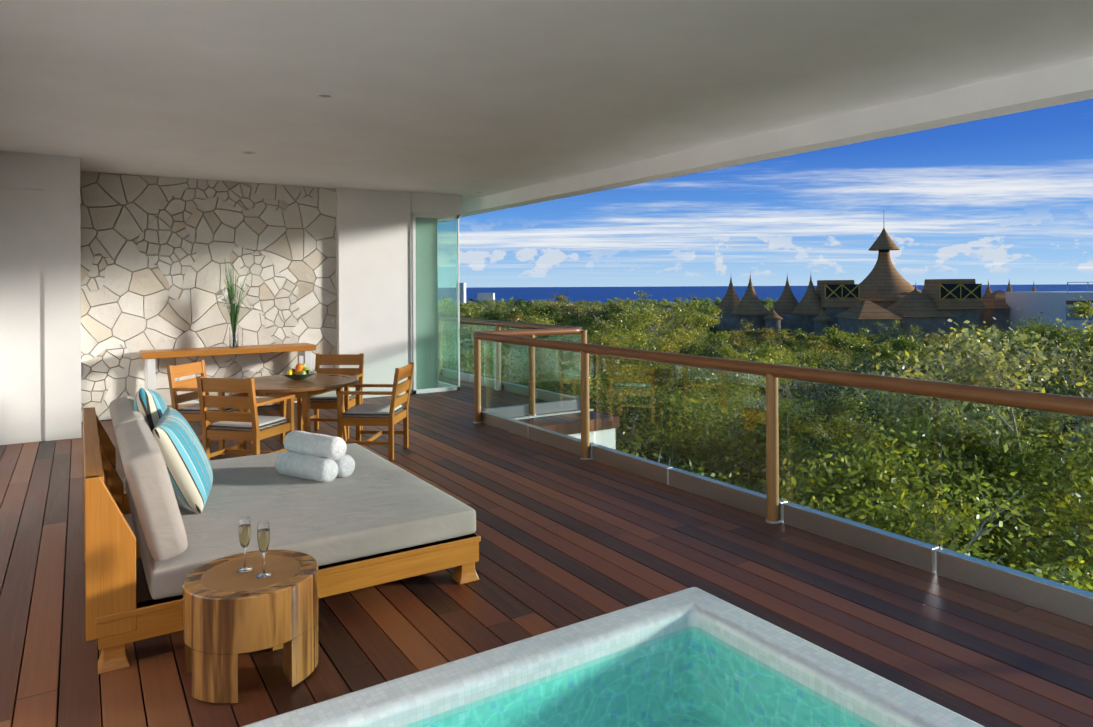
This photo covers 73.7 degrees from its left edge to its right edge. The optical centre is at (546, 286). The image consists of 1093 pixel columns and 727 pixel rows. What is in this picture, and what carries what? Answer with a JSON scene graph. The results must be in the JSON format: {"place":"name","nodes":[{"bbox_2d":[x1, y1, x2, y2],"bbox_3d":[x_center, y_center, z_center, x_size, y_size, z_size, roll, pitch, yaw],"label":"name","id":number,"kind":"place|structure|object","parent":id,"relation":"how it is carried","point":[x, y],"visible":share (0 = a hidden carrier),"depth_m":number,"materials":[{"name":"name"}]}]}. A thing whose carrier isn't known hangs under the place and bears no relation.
{"place":"outdoors","nodes":[
{"label":"outdoors","id":0,"kind":"place"},
{"bbox_2d":[0,403,484,726],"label":"deck substrate slab","id":1,"kind":"structure","parent":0,"point":[63,612],"depth_m":3.47,"materials":[{"name":"black"}]},
{"bbox_2d":[399,385,456,395],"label":"room floor","id":2,"kind":"structure","parent":1,"relation":"on","point":[432,392],"depth_m":11.72,"materials":[{"name":"grey tile"}]},
{"bbox_2d":[411,213,459,393],"bbox_3d":[-3.036,0.271,13.601,0.800,2.830,4.785,0,0,-33],"label":"door frame","id":3,"kind":"object","parent":2,"relation":"on","point":[448,386],"visible":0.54,"depth_m":11.42,"materials":[{"name":"white metal"}]},
{"bbox_2d":[0,376,1092,726],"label":"deck floor","id":4,"kind":"structure","parent":1,"relation":"on","point":[568,538],"depth_m":3.92,"materials":[{"name":"brown wood"}]},
{"bbox_2d":[166,360,251,454],"bbox_3d":[-3.498,1.244,7.619,0.626,0.890,0.580,0,0,9],"label":"dining chair","id":5,"kind":"object","parent":4,"relation":"on","point":[190,413],"visible":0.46,"depth_m":7.45,"materials":[{"name":"brown wood"}]},
{"bbox_2d":[140,343,315,408],"bbox_3d":[-4.245,1.258,9.815,2.130,0.870,0.476,0,0,-33],"label":"console table","id":6,"kind":"object","parent":4,"relation":"on","point":[304,351],"visible":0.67,"depth_m":9.60,"materials":[{"name":"brown wood"}]},
{"bbox_2d":[229,327,238,346],"bbox_3d":[-4.218,0.686,9.834,0.116,0.266,0.116,0,0,-33],"label":"glass vase","id":7,"kind":"object","parent":6,"relation":"on","point":[233,336],"visible":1,"depth_m":9.79,"materials":[{"name":"white"}]},
{"bbox_2d":[215,259,249,327],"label":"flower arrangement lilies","id":8,"kind":"object","parent":7,"relation":"in","point":[231,297],"visible":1,"depth_m":9.79,"materials":[{"name":"green plant"}]},
{"bbox_2d":[0,151,460,444],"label":"plaster terrace walls","id":9,"kind":"structure","parent":4,"relation":"on","point":[40,323],"depth_m":8.10,"materials":[{"name":"white paint"}]},
{"bbox_2d":[80,171,336,421],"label":"stone accent wall","id":10,"kind":"structure","parent":9,"relation":"attached to","point":[156,251],"depth_m":9.86,"materials":[{"name":"stone"}]},
{"bbox_2d":[410,215,437,390],"bbox_3d":[-1.981,0.261,11.695,0.480,2.780,0.068,0,0,-33],"label":"glass panel","id":11,"kind":"object","parent":9,"relation":"attached to","point":[426,309],"visible":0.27,"depth_m":11.72,"materials":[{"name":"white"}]},
{"bbox_2d":[0,0,1092,217],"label":"ceiling slab","id":12,"kind":"structure","parent":9,"relation":"attached to","point":[503,104],"depth_m":5.25,"materials":[{"name":"white paint"}]},
{"bbox_2d":[196,376,294,460],"bbox_3d":[-2.743,1.240,6.681,0.580,0.890,0.626,0,0,15],"label":"dining chair","id":13,"kind":"object","parent":4,"relation":"on","point":[243,426],"visible":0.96,"depth_m":6.46,"materials":[{"name":"brown wood"}]},
{"bbox_2d":[182,550,318,702],"bbox_3d":[-1.284,1.462,3.184,0.550,0.430,0.550,0,0,-33],"label":"round side table","id":14,"kind":"object","parent":4,"relation":"on","point":[230,613],"visible":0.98,"depth_m":2.99,"materials":[{"name":"brown wood"}]},
{"bbox_2d":[237,516,252,572],"bbox_3d":[-1.325,1.129,3.200,0.064,0.230,0.064,0,0,-33],"label":"champagne flute","id":15,"kind":"object","parent":14,"relation":"on","point":[244,529],"visible":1,"depth_m":3.18,"materials":[{"name":"clear glass"}]},
{"bbox_2d":[256,520,271,577],"bbox_3d":[-1.218,1.129,3.138,0.064,0.230,0.064,0,0,-33],"label":"champagne flute","id":16,"kind":"object","parent":14,"relation":"on","point":[263,534],"visible":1,"depth_m":3.12,"materials":[{"name":"clear glass"}]},
{"bbox_2d":[83,407,480,673],"bbox_3d":[-1.773,1.252,4.570,1.903,0.855,2.216,0,0,-33],"label":"daybed frame","id":17,"kind":"object","parent":4,"relation":"on","point":[118,617],"visible":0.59,"depth_m":3.27,"materials":[{"name":"brown wood"}]},
{"bbox_2d":[109,396,145,434],"bbox_3d":[-2.631,1.014,4.662,0.170,0.520,1.040,-17,9,-32],"label":"back cushion","id":18,"kind":"object","parent":17,"relation":"on","point":[122,411],"visible":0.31,"depth_m":4.45,"materials":[{"name":"grey fabric"}]},
{"bbox_2d":[134,388,166,431],"bbox_3d":[-2.486,0.923,4.648,0.199,0.570,0.570,-16,-1,-26],"label":"striped pillow","id":19,"kind":"object","parent":17,"relation":"on","point":[150,405],"visible":0.24,"depth_m":4.42,"materials":[{"name":"fabric"}]},
{"bbox_2d":[116,420,187,560],"bbox_3d":[-2.048,1.011,3.753,0.170,0.520,1.040,-17,9,-32],"label":"back cushion","id":20,"kind":"object","parent":17,"relation":"on","point":[153,495],"visible":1,"depth_m":3.33,"materials":[{"name":"grey fabric"}]},
{"bbox_2d":[152,407,212,513],"bbox_3d":[-2.131,1.006,4.281,0.199,0.550,0.550,-25,12,-17],"label":"striped pillow","id":21,"kind":"object","parent":17,"relation":"on","point":[189,468],"visible":0.92,"depth_m":4.08,"materials":[{"name":"fabric"}]},
{"bbox_2d":[126,443,475,598],"bbox_3d":[-1.670,1.352,4.635,1.655,0.155,2.170,0,0,-33],"label":"daybed mattress","id":22,"kind":"object","parent":17,"relation":"on","point":[372,503],"visible":0.76,"depth_m":4.09,"materials":[{"name":"grey fabric"}]},
{"bbox_2d":[275,430,354,481],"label":"rolled towels","id":23,"kind":"object","parent":22,"relation":"on","point":[316,457],"visible":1,"depth_m":4.83,"materials":[{"name":"white fabric"}]},
{"bbox_2d":[237,373,357,456],"bbox_3d":[-2.575,1.325,7.441,1.260,0.722,1.260,0,0,12],"label":"round dining table","id":24,"kind":"object","parent":4,"relation":"on","point":[306,389],"visible":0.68,"depth_m":7.18,"materials":[{"name":"brown wood"}]},
{"bbox_2d":[280,371,316,379],"bbox_3d":[-2.572,0.929,7.562,0.360,0.062,0.360,0,0,-33],"label":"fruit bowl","id":25,"kind":"object","parent":24,"relation":"on","point":[297,377],"visible":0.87,"depth_m":7.47,"materials":[{"name":"teal ceramic"}]},
{"bbox_2d":[287,363,310,374],"bbox_3d":[-2.578,0.867,7.553,0.246,0.136,0.226,0,0,-33],"label":"fruit in bowl","id":26,"kind":"object","parent":25,"relation":"on","point":[302,369],"visible":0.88,"depth_m":7.53,"materials":[{"name":"food"}]},
{"bbox_2d":[297,353,363,438],"bbox_3d":[-2.461,1.238,8.349,0.580,0.890,0.626,0,0,3],"label":"dining chair","id":27,"kind":"object","parent":4,"relation":"on","point":[327,400],"visible":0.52,"depth_m":8.56,"materials":[{"name":"brown wood"}]},
{"bbox_2d":[336,362,413,459],"bbox_3d":[-1.708,1.234,7.334,0.626,0.890,0.580,0,0,4],"label":"dining chair","id":28,"kind":"object","parent":4,"relation":"on","point":[393,412],"visible":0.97,"depth_m":7.11,"materials":[{"name":"brown wood"}]},
{"bbox_2d":[241,587,984,726],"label":"plunge pool","id":29,"kind":"structure","parent":4,"relation":"on","point":[693,657],"depth_m":2.60,"materials":[{"name":"liquid"}]},
{"bbox_2d":[438,316,1092,520],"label":"railing","id":30,"kind":"object","parent":4,"relation":"on","point":[1047,402],"visible":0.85,"depth_m":5.13,"materials":[{"name":"brown wood"}]},
{"bbox_2d":[487,409,1091,625],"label":"building body","id":31,"kind":"structure","parent":4,"relation":"attached to","point":[606,438],"depth_m":9.29,"materials":[{"name":"white paint"}]},
{"bbox_2d":[490,410,619,434],"bbox_3d":[0.110,1.756,9.213,1.630,0.148,0.550,0,0,-33],"label":"timber ledge","id":32,"kind":"object","parent":31,"relation":"on","point":[567,424],"visible":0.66,"depth_m":9.22,"materials":[{"name":"brown"}]},
{"bbox_2d":[438,368,1092,625],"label":"curb","id":33,"kind":"structure","parent":31,"relation":"attached to","point":[1074,603],"depth_m":4.89,"materials":[{"name":"grey concrete"}]},
{"bbox_2d":[456,283,465,304],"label":"distant building","id":34,"kind":"structure","parent":0,"point":[462,292],"depth_m":296.32,"materials":[{"name":"white paint"}]},
{"bbox_2d":[437,99,1092,287],"label":"sky","id":35,"kind":"structure","parent":0,"point":[999,200],"materials":[{"name":"blue"}]},
{"bbox_2d":[438,284,1092,311],"bbox_3d":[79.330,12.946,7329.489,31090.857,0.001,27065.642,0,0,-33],"label":"sea","id":36,"kind":"structure","parent":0,"point":[603,294],"depth_m":1635.80,"materials":[{"name":"liquid"}]},
{"bbox_2d":[442,354,1092,574],"bbox_3d":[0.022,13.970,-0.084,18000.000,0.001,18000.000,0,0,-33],"label":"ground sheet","id":37,"kind":"object","parent":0,"point":[810,393],"depth_m":67.76,"materials":[{"name":"green plant"}]},
{"bbox_2d":[438,293,477,316],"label":"jungle tree","id":38,"kind":"object","parent":37,"relation":"on","point":[442,306],"visible":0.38,"depth_m":126.16,"materials":[{"name":"green plant"}]},
{"bbox_2d":[442,335,504,369],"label":"jungle tree","id":39,"kind":"object","parent":37,"relation":"on","point":[451,350],"visible":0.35,"depth_m":78.01,"materials":[{"name":"green plant"}]},
{"bbox_2d":[442,324,512,353],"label":"jungle tree","id":40,"kind":"object","parent":37,"relation":"on","point":[466,342],"visible":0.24,"depth_m":85.84,"materials":[{"name":"green plant"}]},
{"bbox_2d":[460,308,541,359],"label":"jungle tree","id":41,"kind":"object","parent":37,"relation":"on","point":[472,329],"visible":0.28,"depth_m":83.32,"materials":[{"name":"green plant"}]},
{"bbox_2d":[444,356,563,390],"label":"jungle tree","id":42,"kind":"object","parent":37,"relation":"on","point":[543,376],"visible":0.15,"depth_m":35.87,"materials":[{"name":"green plant"}]},
{"bbox_2d":[460,337,576,392],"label":"jungle tree","id":43,"kind":"object","parent":37,"relation":"on","point":[548,355],"visible":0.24,"depth_m":44.46,"materials":[{"name":"green plant"}]},
{"bbox_2d":[484,296,566,325],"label":"jungle tree","id":44,"kind":"object","parent":37,"relation":"on","point":[498,316],"visible":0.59,"depth_m":108.47,"materials":[{"name":"green plant"}]},
{"bbox_2d":[473,347,580,391],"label":"jungle tree","id":45,"kind":"object","parent":37,"relation":"on","point":[507,363],"visible":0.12,"depth_m":54.10,"materials":[{"name":"green plant"}]},
{"bbox_2d":[446,335,668,409],"bbox_3d":[0.165,8.176,33.304,9.381,11.602,10.774,0,0,21],"label":"jungle tree","id":46,"kind":"object","parent":37,"relation":"on","point":[622,366],"visible":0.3,"depth_m":33.54,"materials":[{"name":"green plant"}]},
{"bbox_2d":[539,291,624,319],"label":"jungle tree","id":47,"kind":"object","parent":37,"relation":"on","point":[571,308],"visible":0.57,"depth_m":112.86,"materials":[{"name":"green plant"}]},
{"bbox_2d":[562,308,621,329],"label":"jungle tree","id":48,"kind":"object","parent":37,"relation":"on","point":[576,321],"visible":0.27,"depth_m":95.39,"materials":[{"name":"green plant"}]},
{"bbox_2d":[520,304,666,372],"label":"jungle tree","id":49,"kind":"object","parent":37,"relation":"on","point":[634,324],"visible":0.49,"depth_m":54.15,"materials":[{"name":"green plant"}]},
{"bbox_2d":[566,304,634,328],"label":"jungle tree","id":50,"kind":"object","parent":37,"relation":"on","point":[574,316],"visible":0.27,"depth_m":97.13,"materials":[{"name":"green plant"}]},
{"bbox_2d":[551,311,652,345],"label":"jungle tree","id":51,"kind":"object","parent":37,"relation":"on","point":[590,322],"visible":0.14,"depth_m":81.67,"materials":[{"name":"green plant"}]},
{"bbox_2d":[559,329,696,399],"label":"jungle tree","id":52,"kind":"object","parent":37,"relation":"on","point":[669,348],"visible":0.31,"depth_m":45.58,"materials":[{"name":"green plant"}]},
{"bbox_2d":[585,311,700,343],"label":"jungle tree","id":53,"kind":"object","parent":37,"relation":"on","point":[655,325],"visible":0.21,"depth_m":67.19,"materials":[{"name":"green plant"}]},
{"bbox_2d":[615,437,680,462],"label":"jungle tree","id":54,"kind":"object","parent":37,"relation":"on","point":[648,454],"visible":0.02,"depth_m":21.80,"materials":[{"name":"green plant"}]},
{"bbox_2d":[562,371,748,487],"bbox_3d":[0.569,8.217,20.542,9.924,11.517,11.399,0,0,-31],"label":"jungle tree","id":55,"kind":"object","parent":37,"relation":"on","point":[598,406],"visible":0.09,"depth_m":22.91,"materials":[{"name":"green plant"}]},
{"bbox_2d":[617,290,698,331],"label":"jungle tree","id":56,"kind":"object","parent":37,"relation":"on","point":[675,315],"visible":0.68,"depth_m":96.59,"materials":[{"name":"green plant"}]},
{"bbox_2d":[589,364,736,425],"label":"jungle tree","id":57,"kind":"object","parent":37,"relation":"on","point":[713,372],"visible":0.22,"depth_m":46.72,"materials":[{"name":"green plant"}]},
{"bbox_2d":[626,327,713,366],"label":"jungle tree","id":58,"kind":"object","parent":37,"relation":"on","point":[694,337],"visible":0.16,"depth_m":63.83,"materials":[{"name":"green plant"}]},
{"bbox_2d":[544,350,801,453],"bbox_3d":[4.574,8.356,30.858,9.321,11.196,10.706,0,0,43],"label":"jungle tree","id":59,"kind":"object","parent":37,"relation":"on","point":[724,394],"visible":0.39,"depth_m":30.72,"materials":[{"name":"green plant"}]},
{"bbox_2d":[648,305,722,332],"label":"jungle tree","id":60,"kind":"object","parent":37,"relation":"on","point":[703,321],"visible":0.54,"depth_m":102.80,"materials":[{"name":"green plant"}]},
{"bbox_2d":[644,340,728,376],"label":"jungle tree","id":61,"kind":"object","parent":37,"relation":"on","point":[690,350],"visible":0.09,"depth_m":58.73,"materials":[{"name":"green plant"}]},
{"bbox_2d":[649,350,757,397],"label":"jungle tree","id":62,"kind":"object","parent":37,"relation":"on","point":[735,357],"visible":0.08,"depth_m":55.61,"materials":[{"name":"green plant"}]},
{"bbox_2d":[645,365,765,426],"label":"jungle tree","id":63,"kind":"object","parent":37,"relation":"on","point":[689,384],"visible":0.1,"depth_m":46.10,"materials":[{"name":"green plant"}]},
{"bbox_2d":[608,377,837,483],"bbox_3d":[4.297,8.582,23.998,7.591,10.751,8.844,0,0,-12],"label":"jungle tree","id":64,"kind":"object","parent":37,"relation":"on","point":[756,439],"visible":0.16,"depth_m":21.62,"materials":[{"name":"green plant"}]},
{"bbox_2d":[717,278,739,313],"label":"conical roof","id":65,"kind":"structure","parent":37,"relation":"on","point":[729,303],"depth_m":128.29,"materials":[{"name":"paint"}]},
{"bbox_2d":[718,320,777,344],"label":"jungle tree","id":66,"kind":"object","parent":37,"relation":"on","point":[748,333],"visible":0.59,"depth_m":103.13,"materials":[{"name":"green plant"}]},
{"bbox_2d":[731,275,769,343],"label":"tower","id":67,"kind":"structure","parent":37,"relation":"on","point":[750,308],"depth_m":121.55,"materials":[{"name":"paint"}]},
{"bbox_2d":[709,313,801,349],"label":"building","id":68,"kind":"structure","parent":37,"relation":"on","point":[791,322],"depth_m":122.08,"materials":[{"name":"black"}]},
{"bbox_2d":[730,333,795,350],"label":"jungle tree","id":69,"kind":"object","parent":37,"relation":"on","point":[769,338],"visible":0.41,"depth_m":95.60,"materials":[{"name":"green plant"}]},
{"bbox_2d":[763,308,782,341],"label":"hut","id":70,"kind":"object","parent":37,"relation":"on","point":[772,318],"visible":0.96,"depth_m":118.59,"materials":[{"name":"paint"}]},
{"bbox_2d":[769,276,798,313],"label":"conical roof","id":71,"kind":"structure","parent":37,"relation":"on","point":[787,302],"depth_m":128.13,"materials":[{"name":"paint"}]},
{"bbox_2d":[716,340,877,452],"bbox_3d":[13.373,8.549,38.899,7.930,10.720,9.238,0,0,27],"label":"jungle tree","id":72,"kind":"object","parent":37,"relation":"on","point":[829,409],"visible":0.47,"depth_m":38.04,"materials":[{"name":"green plant"}]},
{"bbox_2d":[558,384,1038,553],"bbox_3d":[3.870,8.423,18.529,13.474,11.068,12.177,0,0,25],"label":"jungle tree","id":73,"kind":"object","parent":37,"relation":"on","point":[870,476],"visible":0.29,"depth_m":16.48,"materials":[{"name":"green plant"}]},
{"bbox_2d":[652,374,951,502],"bbox_3d":[7.303,8.539,23.528,9.192,10.798,9.607,0,0,0],"label":"jungle tree","id":74,"kind":"object","parent":37,"relation":"on","point":[843,449],"visible":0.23,"depth_m":21.14,"materials":[{"name":"green plant"}]},
{"bbox_2d":[743,342,861,399],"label":"jungle tree","id":75,"kind":"object","parent":37,"relation":"on","point":[839,358],"visible":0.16,"depth_m":59.89,"materials":[{"name":"green plant"}]},
{"bbox_2d":[779,327,826,351],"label":"jungle tree","id":76,"kind":"object","parent":37,"relation":"on","point":[804,337],"visible":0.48,"depth_m":98.96,"materials":[{"name":"green plant"}]},
{"bbox_2d":[790,276,828,339],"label":"tower","id":77,"kind":"structure","parent":37,"relation":"on","point":[808,308],"depth_m":121.63,"materials":[{"name":"paint"}]},
{"bbox_2d":[811,309,833,339],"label":"hut","id":78,"kind":"object","parent":37,"relation":"on","point":[821,319],"visible":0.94,"depth_m":116.43,"materials":[{"name":"paint"}]},
{"bbox_2d":[800,329,875,357],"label":"jungle tree","id":79,"kind":"object","parent":37,"relation":"on","point":[811,343],"visible":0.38,"depth_m":83.75,"materials":[{"name":"green plant"}]},
{"bbox_2d":[778,352,918,466],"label":"jungle tree","id":80,"kind":"object","parent":37,"relation":"on","point":[819,366],"visible":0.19,"depth_m":42.01,"materials":[{"name":"green plant"}]},
{"bbox_2d":[818,325,880,346],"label":"jungle tree","id":81,"kind":"object","parent":37,"relation":"on","point":[872,338],"visible":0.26,"depth_m":99.77,"materials":[{"name":"green plant"}]},
{"bbox_2d":[620,431,1092,592],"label":"jungle tree","id":82,"kind":"object","parent":37,"relation":"on","point":[1038,573],"visible":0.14,"depth_m":13.28,"materials":[{"name":"green plant"}]},
{"bbox_2d":[792,350,924,458],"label":"jungle tree","id":83,"kind":"object","parent":37,"relation":"on","point":[902,360],"visible":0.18,"depth_m":52.58,"materials":[{"name":"green plant"}]},
{"bbox_2d":[794,409,925,468],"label":"jungle tree","id":84,"kind":"object","parent":37,"relation":"on","point":[821,431],"visible":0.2,"depth_m":36.30,"materials":[{"name":"green plant"}]},
{"bbox_2d":[810,349,909,425],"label":"jungle tree","id":85,"kind":"object","parent":37,"relation":"on","point":[853,364],"visible":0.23,"depth_m":51.30,"materials":[{"name":"green plant"}]},
{"bbox_2d":[637,392,1092,567],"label":"jungle tree","id":86,"kind":"object","parent":37,"relation":"on","point":[1071,480],"visible":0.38,"depth_m":17.55,"materials":[{"name":"green plant"}]},
{"bbox_2d":[835,301,901,352],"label":"building","id":87,"kind":"structure","parent":37,"relation":"on","point":[854,319],"depth_m":108.00,"materials":[{"name":"paint"}]},
{"bbox_2d":[822,324,923,414],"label":"jungle tree","id":88,"kind":"object","parent":37,"relation":"on","point":[844,340],"visible":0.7,"depth_m":76.01,"materials":[{"name":"green plant"}]},
{"bbox_2d":[663,446,1092,591],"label":"jungle tree","id":89,"kind":"object","parent":37,"relation":"on","point":[1053,547],"visible":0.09,"depth_m":16.78,"materials":[{"name":"green plant"}]},
{"bbox_2d":[859,228,920,308],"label":"tower roof","id":90,"kind":"structure","parent":37,"relation":"on","point":[884,284],"depth_m":128.47,"materials":[{"name":"paint"}]},
{"bbox_2d":[873,319,924,341],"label":"jungle tree","id":91,"kind":"object","parent":37,"relation":"on","point":[888,332],"visible":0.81,"depth_m":102.35,"materials":[{"name":"green plant"}]},
{"bbox_2d":[886,291,955,341],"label":"building","id":92,"kind":"structure","parent":37,"relation":"on","point":[916,308],"depth_m":113.27,"materials":[{"name":"paint"}]},
{"bbox_2d":[799,411,1076,550],"bbox_3d":[11.742,9.171,21.933,7.290,9.491,8.493,0,0,14],"label":"jungle tree","id":93,"kind":"object","parent":37,"relation":"on","point":[848,425],"visible":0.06,"depth_m":24.99,"materials":[{"name":"green plant"}]},
{"bbox_2d":[875,325,1000,432],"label":"jungle tree","id":94,"kind":"object","parent":37,"relation":"on","point":[905,345],"visible":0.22,"depth_m":68.98,"materials":[{"name":"green plant"}]},
{"bbox_2d":[827,317,1092,574],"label":"jungle tree","id":95,"kind":"object","parent":37,"relation":"on","point":[974,371],"visible":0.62,"depth_m":19.27,"materials":[{"name":"green plant"}]},
{"bbox_2d":[854,399,1092,591],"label":"jungle tree","id":96,"kind":"object","parent":37,"relation":"on","point":[949,440],"visible":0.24,"depth_m":19.19,"materials":[{"name":"green plant"}]},
{"bbox_2d":[980,290,1010,336],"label":"building","id":97,"kind":"structure","parent":37,"relation":"on","point":[998,308],"depth_m":117.72,"materials":[{"name":"paint"}]},
{"bbox_2d":[920,352,1092,451],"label":"jungle tree","id":98,"kind":"object","parent":37,"relation":"on","point":[1089,391],"visible":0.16,"depth_m":42.59,"materials":[{"name":"green plant"}]},
{"bbox_2d":[966,404,1069,467],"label":"jungle tree","id":99,"kind":"object","parent":37,"relation":"on","point":[1039,428],"visible":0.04,"depth_m":38.15,"materials":[{"name":"green plant"}]},
{"bbox_2d":[980,308,1092,376],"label":"jungle tree","id":100,"kind":"object","parent":37,"relation":"on","point":[1059,340],"visible":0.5,"depth_m":50.63,"materials":[{"name":"green plant"}]},
{"bbox_2d":[985,412,1090,471],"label":"jungle tree","id":101,"kind":"object","parent":37,"relation":"on","point":[1060,445],"visible":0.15,"depth_m":39.07,"materials":[{"name":"green plant"}]},
{"bbox_2d":[995,348,1092,393],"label":"jungle tree","id":102,"kind":"object","parent":37,"relation":"on","point":[1023,365],"visible":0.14,"depth_m":48.39,"materials":[{"name":"green plant"}]},
{"bbox_2d":[1005,282,1092,375],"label":"building","id":103,"kind":"structure","parent":37,"relation":"on","point":[1053,306],"depth_m":108.06,"materials":[{"name":"white paint"}]},
{"bbox_2d":[1066,295,1092,355],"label":"jungle tree","id":104,"kind":"object","parent":37,"relation":"on","point":[1085,306],"visible":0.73,"depth_m":56.85,"materials":[{"name":"green plant"}]},
{"bbox_2d":[815,280,860,344],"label":"building","id":105,"kind":"structure","parent":0,"point":[837,297],"depth_m":120.60,"materials":[{"name":"paint"}]},
{"bbox_2d":[921,279,985,335],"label":"building","id":106,"kind":"structure","parent":0,"point":[961,300],"depth_m":114.02,"materials":[{"name":"paint"}]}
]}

